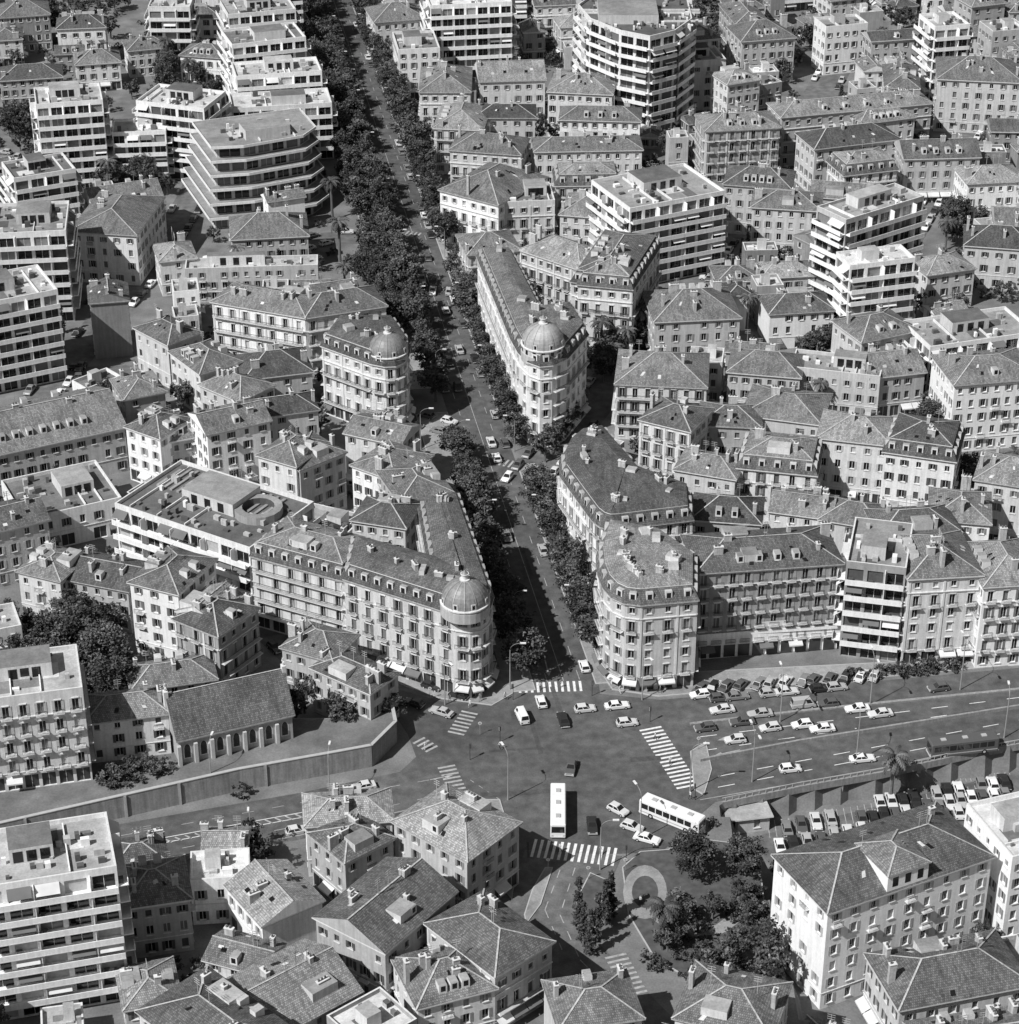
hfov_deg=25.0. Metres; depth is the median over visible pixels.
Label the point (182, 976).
shrub
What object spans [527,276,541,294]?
garden tree
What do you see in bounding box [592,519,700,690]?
round corner building
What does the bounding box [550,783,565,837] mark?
bus
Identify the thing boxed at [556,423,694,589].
flatiron building
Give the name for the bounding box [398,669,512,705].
pavement
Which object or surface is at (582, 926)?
cypress tree
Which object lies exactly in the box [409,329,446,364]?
plane tree
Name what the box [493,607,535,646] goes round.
plane tree
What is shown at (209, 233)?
garden tree
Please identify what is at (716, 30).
garden tree
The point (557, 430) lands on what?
garden tree
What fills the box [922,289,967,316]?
house
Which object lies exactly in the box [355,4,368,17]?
plane tree
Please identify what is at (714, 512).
town house
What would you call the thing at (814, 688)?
parked car
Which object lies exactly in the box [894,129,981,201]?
town house
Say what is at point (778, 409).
town house
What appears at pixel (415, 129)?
plane tree
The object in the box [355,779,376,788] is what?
car
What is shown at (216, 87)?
garden tree
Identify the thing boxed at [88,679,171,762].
town house
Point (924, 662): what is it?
shrub
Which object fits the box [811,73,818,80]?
parked car
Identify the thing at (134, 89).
garden tree
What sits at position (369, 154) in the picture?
plane tree
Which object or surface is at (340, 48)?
plane tree
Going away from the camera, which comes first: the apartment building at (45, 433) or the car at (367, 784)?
the car at (367, 784)
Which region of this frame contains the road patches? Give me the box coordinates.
[364,108,990,797]
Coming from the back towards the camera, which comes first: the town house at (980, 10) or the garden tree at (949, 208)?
the town house at (980, 10)
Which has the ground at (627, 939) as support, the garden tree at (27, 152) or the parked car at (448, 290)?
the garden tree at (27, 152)
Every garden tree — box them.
[0,1003,10,1023]
[1,597,20,616]
[3,116,22,138]
[6,48,24,64]
[11,134,27,150]
[12,115,31,138]
[21,99,31,115]
[23,148,32,153]
[47,55,55,62]
[59,0,75,12]
[62,63,70,80]
[79,545,99,551]
[79,661,98,692]
[86,678,94,693]
[91,167,112,181]
[93,3,106,13]
[95,0,103,7]
[97,376,111,390]
[98,171,117,182]
[99,601,126,632]
[101,158,122,181]
[106,95,112,107]
[107,17,119,38]
[110,167,130,183]
[118,165,137,182]
[119,649,132,679]
[122,78,140,99]
[123,164,138,180]
[152,65,174,83]
[158,172,176,194]
[168,76,180,84]
[169,379,192,406]
[181,78,193,83]
[190,62,207,80]
[192,63,204,80]
[194,80,208,88]
[195,36,205,42]
[205,80,219,89]
[205,225,220,242]
[206,77,220,89]
[211,70,223,90]
[238,817,263,847]
[248,838,275,862]
[289,674,317,713]
[290,688,309,717]
[314,254,324,265]
[314,367,323,387]
[318,404,330,432]
[320,691,354,717]
[327,695,354,722]
[330,703,356,722]
[340,702,356,716]
[342,253,354,267]
[355,259,377,284]
[381,692,408,713]
[414,117,432,137]
[515,53,527,59]
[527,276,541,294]
[530,432,559,462]
[535,112,546,129]
[535,124,545,136]
[539,420,565,450]
[544,48,558,67]
[545,43,551,54]
[546,121,559,135]
[554,407,575,433]
[571,400,581,419]
[585,385,592,395]
[591,335,619,352]
[600,331,625,348]
[603,329,623,348]
[610,334,627,348]
[628,435,638,457]
[632,319,647,349]
[634,327,647,347]
[642,153,663,167]
[652,922,684,951]
[663,886,696,920]
[664,910,700,947]
[694,933,739,969]
[699,889,729,919]
[702,0,719,18]
[706,13,718,27]
[712,26,720,34]
[716,932,748,964]
[728,878,754,910]
[736,891,765,925]
[747,914,782,956]
[751,936,790,975]
[773,58,794,81]
[778,245,792,260]
[792,26,810,45]
[794,48,804,66]
[796,331,823,349]
[798,336,824,350]
[801,22,813,46]
[802,329,827,349]
[806,6,817,14]
[813,326,830,350]
[883,4,898,24]
[894,6,914,28]
[907,10,917,23]
[912,13,918,26]
[913,131,930,139]
[913,288,927,317]
[920,390,928,401]
[942,221,961,240]
[943,203,962,233]
[948,212,965,226]
[950,217,963,242]
[950,288,969,304]
[951,208,970,223]
[955,246,962,255]
[970,921,1003,935]
[972,204,991,217]
[980,126,986,140]
[992,279,1011,302]
[1006,281,1017,295]
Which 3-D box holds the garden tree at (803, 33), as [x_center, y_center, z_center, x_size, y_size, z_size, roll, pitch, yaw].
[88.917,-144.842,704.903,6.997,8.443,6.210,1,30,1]
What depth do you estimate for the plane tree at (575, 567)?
428.15 m
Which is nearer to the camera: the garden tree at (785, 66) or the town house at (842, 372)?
the town house at (842, 372)
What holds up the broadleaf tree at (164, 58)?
on the ground at (627, 939)
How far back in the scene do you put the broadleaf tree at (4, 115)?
640.34 m
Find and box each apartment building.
[0,386,128,496]
[0,602,26,649]
[0,644,95,792]
[1,460,121,546]
[76,183,166,285]
[81,171,167,241]
[209,278,309,354]
[248,512,373,634]
[302,275,388,373]
[418,58,473,139]
[432,91,487,173]
[437,151,548,244]
[448,124,530,182]
[454,220,520,281]
[505,178,557,246]
[519,222,589,304]
[531,125,643,182]
[546,65,616,135]
[550,153,619,233]
[569,229,661,349]
[574,243,642,356]
[611,340,709,439]
[637,387,714,478]
[642,278,741,366]
[680,520,844,646]
[691,101,781,184]
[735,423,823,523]
[766,83,933,166]
[770,800,995,1009]
[794,115,901,190]
[892,530,984,663]
[911,11,972,101]
[931,46,1018,132]
[967,525,1018,666]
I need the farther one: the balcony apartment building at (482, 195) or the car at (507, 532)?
the balcony apartment building at (482, 195)
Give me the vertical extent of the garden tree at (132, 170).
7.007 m
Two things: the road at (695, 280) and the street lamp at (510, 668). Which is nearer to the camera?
the street lamp at (510, 668)
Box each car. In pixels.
[0,148,12,154]
[14,153,21,159]
[23,384,36,394]
[57,388,66,393]
[62,376,74,386]
[68,362,85,370]
[68,372,83,378]
[71,327,83,336]
[74,361,87,371]
[129,297,139,306]
[136,289,147,296]
[144,279,156,287]
[167,204,176,212]
[184,223,192,230]
[189,215,197,221]
[194,205,201,213]
[266,639,281,653]
[284,824,304,835]
[308,232,319,239]
[308,244,316,249]
[318,239,333,246]
[341,227,353,233]
[349,68,355,74]
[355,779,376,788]
[365,54,370,60]
[394,139,401,145]
[398,148,404,154]
[403,164,409,170]
[405,697,424,709]
[406,173,413,179]
[408,419,424,427]
[417,202,424,209]
[417,274,425,282]
[417,410,435,419]
[420,212,427,218]
[420,679,440,691]
[423,222,431,229]
[423,253,431,260]
[427,231,434,237]
[428,426,446,434]
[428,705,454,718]
[429,286,435,294]
[430,276,437,284]
[440,415,458,424]
[441,306,449,313]
[444,355,453,365]
[445,287,452,295]
[447,690,469,700]
[453,381,461,391]
[454,344,463,353]
[458,319,466,327]
[470,353,479,362]
[475,369,484,377]
[486,436,496,447]
[490,409,498,418]
[491,452,501,462]
[500,438,509,447]
[500,470,514,482]
[502,529,512,541]
[511,458,524,470]
[521,446,534,458]
[535,694,546,708]
[537,543,547,556]
[550,466,558,475]
[556,711,569,727]
[564,758,577,775]
[573,703,596,713]
[578,659,590,672]
[586,376,595,387]
[586,419,598,427]
[586,816,597,834]
[604,700,629,710]
[606,800,629,816]
[615,716,638,727]
[619,818,644,831]
[632,831,661,845]
[689,688,710,699]
[691,680,709,691]
[693,721,716,732]
[699,273,708,279]
[707,679,721,692]
[708,692,727,702]
[709,703,735,715]
[716,678,735,692]
[723,733,746,744]
[724,246,733,254]
[724,690,749,701]
[729,239,738,245]
[729,715,755,726]
[732,678,749,691]
[747,707,773,718]
[750,675,765,690]
[758,687,778,698]
[758,721,781,733]
[761,521,768,528]
[762,675,776,687]
[773,838,785,852]
[774,686,799,696]
[777,674,793,686]
[778,762,801,774]
[780,819,793,836]
[787,835,798,848]
[790,718,813,729]
[795,672,809,687]
[795,815,807,833]
[801,832,812,843]
[807,672,821,684]
[808,682,828,693]
[808,722,835,733]
[809,812,822,829]
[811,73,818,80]
[815,67,820,74]
[815,831,825,839]
[816,697,839,707]
[822,671,837,683]
[824,809,837,826]
[826,681,847,692]
[828,827,838,835]
[834,83,841,88]
[838,76,844,83]
[838,670,852,683]
[841,824,852,830]
[844,702,870,713]
[848,752,875,764]
[853,668,868,683]
[855,810,868,822]
[855,821,865,826]
[866,810,878,821]
[867,667,883,682]
[867,707,893,719]
[873,794,885,811]
[877,806,889,818]
[884,792,897,807]
[888,807,899,815]
[896,792,909,804]
[899,803,910,811]
[907,789,920,803]
[910,802,920,808]
[920,798,931,804]
[921,222,929,230]
[925,214,934,222]
[927,681,949,692]
[929,785,943,801]
[930,206,938,214]
[931,796,945,808]
[934,198,942,206]
[940,782,954,799]
[943,794,955,809]
[952,781,965,797]
[952,803,964,819]
[954,792,966,807]
[965,790,977,801]
[974,132,981,139]
[974,776,987,792]
[975,788,988,799]
[986,776,999,790]
[987,787,998,797]
[996,773,1011,789]
[999,785,1009,794]
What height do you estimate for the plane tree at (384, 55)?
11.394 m
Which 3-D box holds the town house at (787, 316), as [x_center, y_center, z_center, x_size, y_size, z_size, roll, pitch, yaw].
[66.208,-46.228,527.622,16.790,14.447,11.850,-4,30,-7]
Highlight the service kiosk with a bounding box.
[722,800,773,832]
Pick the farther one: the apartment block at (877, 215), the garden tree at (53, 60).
the garden tree at (53, 60)
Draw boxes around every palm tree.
[95,157,117,180]
[157,36,175,62]
[180,57,196,81]
[228,244,246,251]
[320,176,340,216]
[327,216,348,261]
[333,261,352,278]
[589,315,612,339]
[605,342,623,375]
[616,325,637,347]
[635,303,647,349]
[646,895,679,950]
[739,292,758,334]
[810,378,828,391]
[878,745,910,794]
[936,216,956,247]
[1003,445,1018,454]
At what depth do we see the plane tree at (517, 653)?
406.06 m
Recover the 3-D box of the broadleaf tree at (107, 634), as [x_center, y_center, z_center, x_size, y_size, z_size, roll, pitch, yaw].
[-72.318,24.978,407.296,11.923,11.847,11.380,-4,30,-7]
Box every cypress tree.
[60,305,65,332]
[176,386,185,413]
[570,875,583,925]
[575,901,587,945]
[582,908,597,955]
[591,891,603,940]
[600,878,612,925]
[604,870,617,918]
[739,238,743,260]
[745,230,750,241]
[838,85,843,95]
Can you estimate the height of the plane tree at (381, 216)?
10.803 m
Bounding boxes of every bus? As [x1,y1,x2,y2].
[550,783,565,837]
[639,792,705,834]
[926,730,999,757]
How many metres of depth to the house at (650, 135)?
635.28 m
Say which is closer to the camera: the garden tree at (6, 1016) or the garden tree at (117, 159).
the garden tree at (6, 1016)
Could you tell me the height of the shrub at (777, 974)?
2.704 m
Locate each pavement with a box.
[350,0,408,155]
[357,205,430,389]
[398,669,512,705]
[416,412,535,691]
[417,186,504,409]
[487,799,513,898]
[519,463,606,683]
[603,659,1007,696]
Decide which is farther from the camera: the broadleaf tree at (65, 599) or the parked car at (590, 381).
the parked car at (590, 381)
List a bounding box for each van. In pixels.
[514,705,529,724]
[790,695,815,709]
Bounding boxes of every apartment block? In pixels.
[0,152,84,218]
[0,200,82,320]
[0,264,66,392]
[0,812,136,1020]
[29,80,114,188]
[107,117,174,183]
[111,460,319,603]
[132,82,231,179]
[144,0,200,50]
[181,108,328,227]
[215,0,301,39]
[217,22,311,94]
[227,54,327,97]
[227,87,337,158]
[419,0,516,77]
[586,163,728,282]
[807,183,926,301]
[827,244,919,319]
[832,517,916,661]
[903,306,1018,394]
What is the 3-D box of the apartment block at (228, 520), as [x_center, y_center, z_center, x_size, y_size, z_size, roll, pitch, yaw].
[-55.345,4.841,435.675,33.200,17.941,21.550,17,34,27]
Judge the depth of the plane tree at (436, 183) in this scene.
593.81 m
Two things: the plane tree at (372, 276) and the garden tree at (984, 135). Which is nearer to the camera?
the plane tree at (372, 276)
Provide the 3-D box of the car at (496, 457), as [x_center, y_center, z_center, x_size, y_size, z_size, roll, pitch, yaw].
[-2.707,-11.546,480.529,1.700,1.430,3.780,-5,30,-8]
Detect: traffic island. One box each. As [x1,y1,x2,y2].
[524,867,552,920]
[576,872,604,935]
[690,741,711,794]
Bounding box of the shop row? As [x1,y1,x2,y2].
[696,620,840,658]
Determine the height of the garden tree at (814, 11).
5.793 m
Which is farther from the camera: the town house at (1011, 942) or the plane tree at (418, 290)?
the plane tree at (418, 290)
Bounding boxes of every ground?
[0,0,1018,1023]
[0,707,392,820]
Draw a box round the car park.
[751,771,1018,868]
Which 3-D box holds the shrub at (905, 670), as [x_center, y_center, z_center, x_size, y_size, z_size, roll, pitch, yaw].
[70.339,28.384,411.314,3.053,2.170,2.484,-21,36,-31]
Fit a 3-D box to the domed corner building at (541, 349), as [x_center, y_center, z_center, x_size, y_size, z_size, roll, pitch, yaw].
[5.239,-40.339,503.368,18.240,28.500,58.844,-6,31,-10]
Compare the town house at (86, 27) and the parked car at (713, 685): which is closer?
the parked car at (713, 685)
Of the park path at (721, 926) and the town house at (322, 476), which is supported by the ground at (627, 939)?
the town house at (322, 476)
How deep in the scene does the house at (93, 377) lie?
504.58 m
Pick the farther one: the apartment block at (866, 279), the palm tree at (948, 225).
the palm tree at (948, 225)
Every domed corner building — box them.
[319,311,415,421]
[341,490,498,697]
[475,245,590,446]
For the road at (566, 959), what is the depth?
355.08 m
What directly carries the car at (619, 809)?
on the road intersection
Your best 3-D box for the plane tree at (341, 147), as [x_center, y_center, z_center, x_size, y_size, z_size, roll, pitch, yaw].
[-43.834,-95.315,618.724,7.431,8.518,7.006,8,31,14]
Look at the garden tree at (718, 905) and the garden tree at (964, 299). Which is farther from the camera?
the garden tree at (964, 299)
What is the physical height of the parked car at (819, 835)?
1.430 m
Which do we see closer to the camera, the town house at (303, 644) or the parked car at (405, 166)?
the town house at (303, 644)
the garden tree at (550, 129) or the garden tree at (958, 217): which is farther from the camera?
the garden tree at (550, 129)
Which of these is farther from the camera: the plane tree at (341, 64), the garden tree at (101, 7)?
the garden tree at (101, 7)
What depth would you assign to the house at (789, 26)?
716.25 m
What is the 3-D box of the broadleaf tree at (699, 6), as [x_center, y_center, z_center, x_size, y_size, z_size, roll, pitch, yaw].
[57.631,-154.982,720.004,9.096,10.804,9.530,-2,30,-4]
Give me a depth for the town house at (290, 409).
474.19 m
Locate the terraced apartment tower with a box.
[572,0,701,132]
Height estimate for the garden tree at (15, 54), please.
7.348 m
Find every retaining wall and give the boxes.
[0,701,396,827]
[722,739,1018,807]
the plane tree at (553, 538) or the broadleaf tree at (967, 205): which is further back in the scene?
the broadleaf tree at (967, 205)
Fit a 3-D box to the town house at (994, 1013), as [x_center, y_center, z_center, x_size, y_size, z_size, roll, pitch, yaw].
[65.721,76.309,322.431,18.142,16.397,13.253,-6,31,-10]
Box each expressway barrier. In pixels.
[186,809,406,859]
[690,687,1018,725]
[700,704,1018,761]
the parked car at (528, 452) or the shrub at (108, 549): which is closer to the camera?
the shrub at (108, 549)
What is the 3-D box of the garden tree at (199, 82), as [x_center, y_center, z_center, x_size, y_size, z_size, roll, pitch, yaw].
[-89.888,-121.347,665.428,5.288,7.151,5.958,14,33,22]
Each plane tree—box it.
[300,12,320,30]
[301,20,327,41]
[305,0,312,10]
[306,32,322,42]
[307,35,325,55]
[307,37,331,57]
[309,0,330,10]
[309,3,337,29]
[316,56,332,67]
[317,24,340,41]
[318,58,338,82]
[319,13,336,31]
[319,17,342,37]
[319,32,344,55]
[323,35,343,45]
[323,70,339,83]
[324,42,351,62]
[325,83,340,99]
[326,50,350,69]
[328,128,354,155]
[329,58,351,75]
[332,68,352,76]
[332,74,363,95]
[333,112,352,130]
[333,122,353,144]
[334,99,345,110]
[334,143,355,157]
[334,145,364,173]
[335,86,360,102]
[336,106,350,121]
[336,147,354,163]
[338,167,369,193]
[339,89,363,109]
[339,162,365,184]
[341,96,366,117]
[341,174,369,212]
[343,185,375,219]
[346,116,370,146]
[346,118,375,146]
[347,109,365,119]
[349,0,375,17]
[353,137,374,153]
[354,6,368,30]
[354,225,385,249]
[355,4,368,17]
[355,13,365,30]
[355,214,380,236]
[357,231,390,256]
[359,21,366,37]
[359,155,389,180]
[360,24,371,45]
[360,172,387,210]
[361,245,386,265]
[362,150,379,164]
[362,166,390,187]
[363,177,397,212]
[363,251,389,273]
[364,28,390,53]
[364,260,391,286]
[369,42,390,62]
[369,199,397,218]
[371,48,393,69]
[371,206,400,233]
[372,272,396,293]
[374,60,397,86]
[374,61,394,78]
[376,277,400,297]
[377,215,407,245]
[378,229,407,250]
[379,68,408,88]
[381,72,411,95]
[381,291,405,320]
[382,79,410,107]
[382,246,409,259]
[383,86,416,116]
[383,239,417,281]
[384,249,423,284]
[384,296,412,327]
[389,270,426,298]
[390,104,414,121]
[391,111,420,133]
[392,108,418,130]
[397,119,429,153]
[397,295,433,329]
[399,285,434,313]
[404,137,428,158]
[405,139,438,166]
[407,153,436,177]
[409,318,431,341]
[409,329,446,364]
[410,162,438,182]
[413,328,438,351]
[413,358,452,401]
[415,171,444,196]
[418,357,447,380]
[419,181,442,209]
[420,179,444,198]
[421,191,439,217]
[421,203,446,228]
[427,210,461,247]
[434,428,477,461]
[437,422,469,449]
[442,241,461,275]
[447,459,487,497]
[449,265,465,284]
[449,449,480,475]
[450,271,477,304]
[451,287,477,316]
[453,271,477,289]
[454,472,494,506]
[461,303,481,330]
[461,485,499,519]
[468,510,493,546]
[469,320,485,342]
[472,332,490,356]
[472,518,507,563]
[473,351,502,373]
[476,342,496,370]
[479,543,508,578]
[483,359,507,391]
[486,565,512,599]
[490,372,512,405]
[490,389,520,426]
[491,572,526,612]
[493,593,535,631]
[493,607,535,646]
[500,411,528,443]
[501,625,548,677]
[517,470,560,509]
[521,461,553,492]
[529,496,558,527]
[536,504,568,540]
[544,534,572,557]
[545,533,587,574]
[553,553,595,596]
[558,578,596,614]
[568,600,596,631]
[571,612,600,652]
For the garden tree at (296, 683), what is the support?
on the ground at (627, 939)
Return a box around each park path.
[623,865,666,918]
[650,898,764,937]
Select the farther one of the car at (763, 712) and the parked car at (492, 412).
the parked car at (492, 412)
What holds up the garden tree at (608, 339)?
on the ground at (627, 939)
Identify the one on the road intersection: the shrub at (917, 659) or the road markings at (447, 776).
the road markings at (447, 776)
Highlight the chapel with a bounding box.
[162,658,294,766]
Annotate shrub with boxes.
[23,139,33,146]
[37,47,48,55]
[94,772,109,785]
[98,761,118,779]
[99,764,122,782]
[101,777,120,789]
[105,546,118,553]
[111,768,130,788]
[112,8,122,15]
[116,763,132,777]
[119,754,142,772]
[128,758,147,774]
[132,773,145,783]
[137,750,158,767]
[146,759,165,774]
[153,764,166,775]
[157,756,174,772]
[174,955,184,969]
[179,973,192,982]
[189,954,201,969]
[204,331,214,339]
[230,781,252,799]
[313,219,324,227]
[325,247,337,255]
[347,490,352,498]
[638,948,658,966]
[646,956,670,971]
[671,948,688,961]
[677,967,689,976]
[683,925,701,941]
[685,950,700,960]
[690,905,702,918]
[691,938,709,953]
[695,921,715,938]
[707,816,718,828]
[723,926,739,939]
[724,909,740,922]
[725,924,749,944]
[729,912,745,923]
[732,909,744,921]
[733,956,750,970]
[736,933,760,949]
[745,881,759,893]
[745,921,766,933]
[749,882,767,898]
[749,913,768,924]
[751,899,770,918]
[759,966,785,979]
[788,90,797,96]
[845,666,856,680]
[855,667,869,673]
[874,662,887,671]
[874,666,885,679]
[878,663,894,674]
[887,664,903,675]
[893,659,911,671]
[893,664,906,674]
[894,663,911,676]
[897,666,911,678]
[901,665,916,675]
[907,657,927,675]
[914,664,928,676]
[916,663,932,674]
[920,658,939,673]
[925,657,936,672]
[929,655,940,667]
[940,658,957,673]
[944,654,962,666]
[949,657,965,670]
[978,287,992,298]
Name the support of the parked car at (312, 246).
on the road at (347, 238)
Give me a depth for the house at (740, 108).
642.10 m
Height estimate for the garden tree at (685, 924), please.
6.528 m
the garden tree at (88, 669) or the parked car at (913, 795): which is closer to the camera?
the parked car at (913, 795)
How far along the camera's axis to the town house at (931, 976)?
331.88 m
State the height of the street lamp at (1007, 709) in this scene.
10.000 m
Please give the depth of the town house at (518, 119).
621.31 m
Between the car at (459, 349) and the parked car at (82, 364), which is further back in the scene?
the car at (459, 349)
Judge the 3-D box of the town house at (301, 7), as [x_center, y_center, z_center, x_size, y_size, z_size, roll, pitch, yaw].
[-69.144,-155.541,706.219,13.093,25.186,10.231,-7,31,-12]
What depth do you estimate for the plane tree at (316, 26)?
697.46 m
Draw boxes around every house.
[0,0,52,52]
[0,22,27,66]
[0,54,63,108]
[0,155,14,202]
[0,491,50,587]
[14,536,91,617]
[40,1001,84,1023]
[54,35,84,73]
[55,4,107,50]
[59,12,74,16]
[66,544,144,632]
[72,40,121,90]
[72,367,119,393]
[87,272,132,358]
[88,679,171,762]
[89,178,112,186]
[109,360,167,434]
[114,956,178,1023]
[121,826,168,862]
[122,28,171,77]
[123,403,190,482]
[124,650,218,692]
[125,851,195,957]
[126,477,151,494]
[126,543,218,658]
[132,304,203,387]
[134,965,287,1023]
[152,227,197,295]
[165,405,196,463]
[167,332,243,410]
[171,277,205,328]
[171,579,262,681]
[172,303,199,329]
[174,576,243,613]
[177,34,223,82]
[185,251,321,301]
[187,394,272,481]
[190,847,249,924]
[194,2,219,37]
[197,361,276,408]
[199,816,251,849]
[201,924,286,977]
[202,0,219,6]
[223,858,325,946]
[226,938,363,1023]
[228,201,310,255]
[231,464,259,483]
[235,336,318,402]
[237,384,320,442]
[255,421,329,496]
[260,180,306,212]
[262,275,288,289]
[278,612,360,703]
[291,0,307,29]
[291,268,330,287]
[291,426,347,509]
[301,783,394,876]
[304,268,358,293]
[306,804,396,899]
[308,640,401,719]
[311,856,458,997]
[314,503,354,532]
[326,987,416,1023]
[342,408,422,485]
[349,430,434,511]
[349,489,419,550]
[360,398,406,418]
[364,0,421,63]
[375,448,453,502]
[390,779,522,903]
[390,938,498,1023]
[392,30,439,100]
[399,0,423,10]
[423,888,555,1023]
[474,51,546,127]
[478,96,536,162]
[513,0,531,45]
[518,17,546,59]
[528,0,576,47]
[540,963,645,1023]
[549,7,575,60]
[558,95,642,136]
[558,183,596,245]
[563,38,575,68]
[614,439,628,454]
[640,119,661,148]
[665,127,688,165]
[671,959,792,1023]
[672,440,740,494]
[679,105,710,134]
[688,133,694,163]
[690,42,725,110]
[690,344,724,401]
[692,482,764,532]
[695,15,721,50]
[699,393,761,454]
[708,58,761,113]
[709,254,760,289]
[718,0,766,51]
[719,0,765,14]
[721,272,750,330]
[722,158,796,234]
[723,338,805,402]
[724,331,778,379]
[726,12,796,80]
[728,96,752,111]
[741,238,777,263]
[745,381,832,435]
[749,61,780,79]
[749,273,783,324]
[750,179,823,254]
[754,250,816,291]
[757,72,781,110]
[757,280,835,348]
[763,0,787,20]
[767,481,839,527]
[776,11,793,31]
[784,0,812,11]
[792,228,814,266]
[793,41,805,62]
[795,4,829,44]
[795,349,881,414]
[805,1014,849,1023]
[810,171,874,203]
[811,12,867,74]
[813,0,865,14]
[816,401,893,502]
[817,490,891,553]
[826,138,898,185]
[830,299,920,352]
[848,78,875,94]
[850,99,916,138]
[853,2,883,31]
[854,52,884,92]
[855,928,1018,1023]
[859,20,916,63]
[859,340,927,415]
[863,494,962,532]
[866,0,915,13]
[879,410,965,505]
[881,49,913,64]
[881,55,920,91]
[884,0,918,20]
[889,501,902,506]
[894,84,912,90]
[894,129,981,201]
[902,996,1018,1023]
[913,244,977,312]
[916,0,921,9]
[921,0,942,12]
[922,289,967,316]
[926,340,1018,451]
[928,473,992,540]
[937,0,953,11]
[952,154,1018,220]
[953,0,1006,26]
[962,213,1018,290]
[964,791,1018,935]
[965,17,978,53]
[970,442,1018,539]
[973,214,991,224]
[976,17,1018,57]
[979,141,1006,164]
[983,109,1018,163]
[991,199,1018,226]
[1001,35,1018,60]
[1001,933,1018,961]
[1004,0,1018,20]
[1010,136,1018,170]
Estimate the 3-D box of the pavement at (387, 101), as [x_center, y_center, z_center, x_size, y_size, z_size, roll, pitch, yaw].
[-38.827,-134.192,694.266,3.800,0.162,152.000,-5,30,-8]
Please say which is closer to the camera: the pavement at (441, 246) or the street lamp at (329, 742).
the street lamp at (329, 742)
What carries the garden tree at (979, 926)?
on the ground at (627, 939)
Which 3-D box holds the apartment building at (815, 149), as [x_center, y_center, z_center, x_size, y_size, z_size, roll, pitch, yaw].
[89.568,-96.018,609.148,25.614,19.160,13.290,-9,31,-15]
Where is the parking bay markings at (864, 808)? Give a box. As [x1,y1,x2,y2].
[768,773,1009,836]
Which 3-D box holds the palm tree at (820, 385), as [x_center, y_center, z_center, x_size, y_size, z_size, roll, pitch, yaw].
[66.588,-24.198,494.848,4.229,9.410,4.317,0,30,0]
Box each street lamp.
[208,731,213,772]
[247,804,252,849]
[328,741,330,790]
[420,407,433,449]
[435,226,444,257]
[444,661,452,704]
[500,741,508,799]
[503,415,514,450]
[509,642,525,689]
[599,819,618,869]
[633,780,641,833]
[641,656,653,699]
[689,742,709,791]
[749,719,761,781]
[779,661,787,721]
[856,704,860,755]
[870,644,879,703]
[959,630,971,689]
[1003,680,1009,737]
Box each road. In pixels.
[18,90,228,401]
[59,365,418,419]
[150,232,362,274]
[259,627,460,703]
[328,0,593,683]
[510,850,674,1023]
[520,73,849,475]
[688,276,1018,447]
[920,132,982,244]
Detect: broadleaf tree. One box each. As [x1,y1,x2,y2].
[0,106,17,135]
[0,625,52,649]
[5,98,29,132]
[19,607,59,644]
[33,627,86,661]
[42,603,101,660]
[44,0,60,10]
[44,587,93,617]
[50,5,70,27]
[56,594,112,641]
[71,0,89,13]
[71,618,134,672]
[88,652,139,692]
[106,0,120,10]
[115,160,133,174]
[128,152,155,179]
[137,167,159,179]
[151,48,181,73]
[151,61,175,84]
[170,47,182,70]
[350,249,375,281]
[586,338,617,381]
[587,341,614,364]
[656,126,688,154]
[668,822,723,879]
[692,0,707,18]
[722,832,768,877]
[768,859,773,877]
[825,315,837,341]
[909,396,943,418]
[937,199,966,219]
[945,193,971,213]
[958,451,979,486]
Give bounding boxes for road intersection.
[119,668,1018,857]
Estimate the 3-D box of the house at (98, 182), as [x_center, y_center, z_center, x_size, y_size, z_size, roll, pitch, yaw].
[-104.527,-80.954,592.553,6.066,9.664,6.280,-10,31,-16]
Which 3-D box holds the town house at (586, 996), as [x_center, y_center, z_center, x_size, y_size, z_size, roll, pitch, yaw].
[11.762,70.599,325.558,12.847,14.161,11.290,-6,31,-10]
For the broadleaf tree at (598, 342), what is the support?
on the ground at (627, 939)
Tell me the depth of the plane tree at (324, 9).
712.15 m
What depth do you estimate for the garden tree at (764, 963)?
338.64 m
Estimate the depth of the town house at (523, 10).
706.53 m
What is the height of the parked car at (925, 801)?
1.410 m
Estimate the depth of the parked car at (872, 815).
381.25 m
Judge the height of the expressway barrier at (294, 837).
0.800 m
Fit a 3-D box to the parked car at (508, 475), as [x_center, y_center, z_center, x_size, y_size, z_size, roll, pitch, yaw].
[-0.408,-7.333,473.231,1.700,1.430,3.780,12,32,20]
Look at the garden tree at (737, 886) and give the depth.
352.79 m
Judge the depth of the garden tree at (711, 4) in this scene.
732.32 m
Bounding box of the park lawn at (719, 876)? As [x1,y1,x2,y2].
[622,838,769,972]
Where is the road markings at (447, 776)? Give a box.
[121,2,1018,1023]
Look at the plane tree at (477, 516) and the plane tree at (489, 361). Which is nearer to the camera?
the plane tree at (477, 516)
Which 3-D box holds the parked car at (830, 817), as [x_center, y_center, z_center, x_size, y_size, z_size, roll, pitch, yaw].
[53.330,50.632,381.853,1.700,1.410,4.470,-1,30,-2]
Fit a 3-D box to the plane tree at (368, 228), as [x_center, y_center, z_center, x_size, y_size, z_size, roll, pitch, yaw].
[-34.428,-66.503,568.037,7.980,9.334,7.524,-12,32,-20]
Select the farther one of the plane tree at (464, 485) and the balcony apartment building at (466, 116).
the balcony apartment building at (466, 116)
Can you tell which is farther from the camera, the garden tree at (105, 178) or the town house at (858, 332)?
the garden tree at (105, 178)
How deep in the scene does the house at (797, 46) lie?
697.65 m
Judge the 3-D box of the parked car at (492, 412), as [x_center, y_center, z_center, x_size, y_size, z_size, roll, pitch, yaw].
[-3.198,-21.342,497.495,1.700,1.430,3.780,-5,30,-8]

